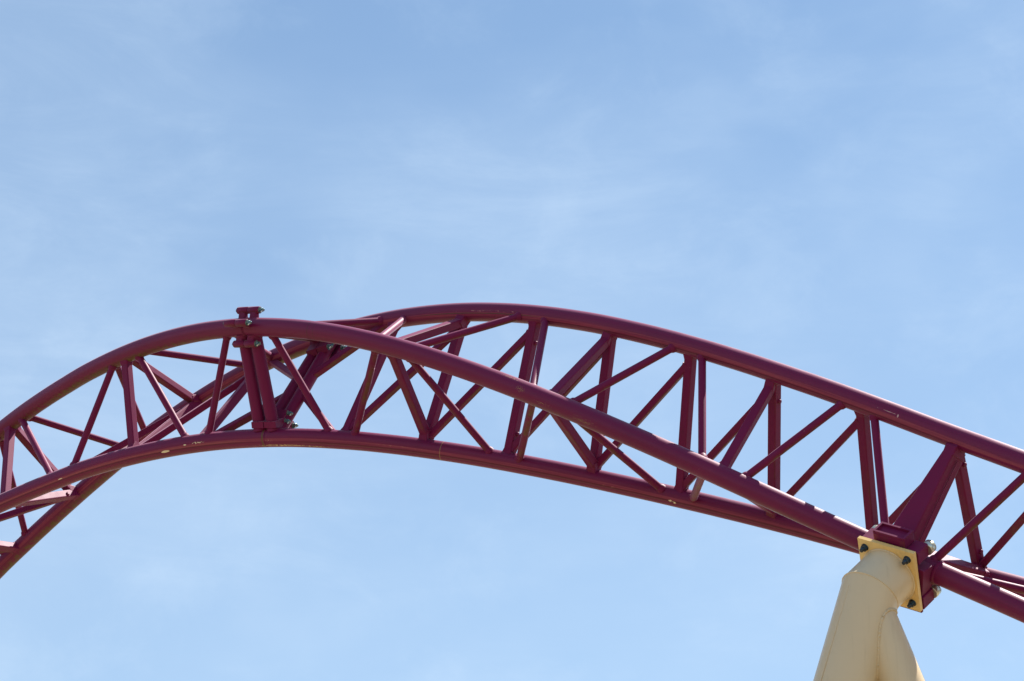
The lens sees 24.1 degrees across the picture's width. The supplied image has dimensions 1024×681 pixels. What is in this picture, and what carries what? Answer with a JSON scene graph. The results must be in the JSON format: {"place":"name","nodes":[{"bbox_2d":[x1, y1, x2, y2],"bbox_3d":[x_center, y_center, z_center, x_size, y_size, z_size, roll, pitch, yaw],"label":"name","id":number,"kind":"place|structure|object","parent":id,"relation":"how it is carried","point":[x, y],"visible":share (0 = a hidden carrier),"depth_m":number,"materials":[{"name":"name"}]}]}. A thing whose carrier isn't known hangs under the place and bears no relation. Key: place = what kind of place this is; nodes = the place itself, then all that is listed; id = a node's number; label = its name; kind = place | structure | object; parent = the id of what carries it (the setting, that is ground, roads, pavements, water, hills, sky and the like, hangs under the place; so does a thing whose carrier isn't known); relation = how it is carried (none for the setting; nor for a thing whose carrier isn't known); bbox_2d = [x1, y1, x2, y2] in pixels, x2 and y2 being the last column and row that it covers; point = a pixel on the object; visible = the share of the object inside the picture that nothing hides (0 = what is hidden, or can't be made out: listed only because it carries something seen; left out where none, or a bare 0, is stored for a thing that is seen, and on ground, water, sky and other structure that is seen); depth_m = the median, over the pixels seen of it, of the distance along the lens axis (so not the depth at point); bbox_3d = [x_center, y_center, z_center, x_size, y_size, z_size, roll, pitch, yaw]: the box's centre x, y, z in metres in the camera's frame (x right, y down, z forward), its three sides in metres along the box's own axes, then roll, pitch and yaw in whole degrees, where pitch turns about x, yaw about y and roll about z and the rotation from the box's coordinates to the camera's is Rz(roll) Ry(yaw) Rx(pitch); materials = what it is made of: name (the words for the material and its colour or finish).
{"place":"outdoors","nodes":[
{"label":"outdoors","id":0,"kind":"place"},
{"bbox_2d":[0,0,1023,680],"label":"sky","id":1,"kind":"structure","parent":0,"point":[833,190],"materials":[{"name":"blue"}]},
{"bbox_3d":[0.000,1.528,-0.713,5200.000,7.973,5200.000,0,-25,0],"label":"ground","id":2,"kind":"structure","parent":0,"visible":0},
{"bbox_2d":[813,536,924,680],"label":"support column","id":3,"kind":"structure","parent":2,"relation":"on","point":[866,639],"depth_m":21.51,"materials":[{"name":"metal"}]},
{"bbox_2d":[234,302,1023,622],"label":"track section","id":4,"kind":"object","parent":3,"relation":"on","point":[908,522],"visible":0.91,"depth_m":24.46,"materials":[{"name":"red paint"}]},
{"bbox_2d":[0,307,319,578],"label":"track section","id":5,"kind":"object","parent":4,"relation":"attached to","point":[145,443],"visible":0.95,"depth_m":27.88,"materials":[{"name":"red paint"}]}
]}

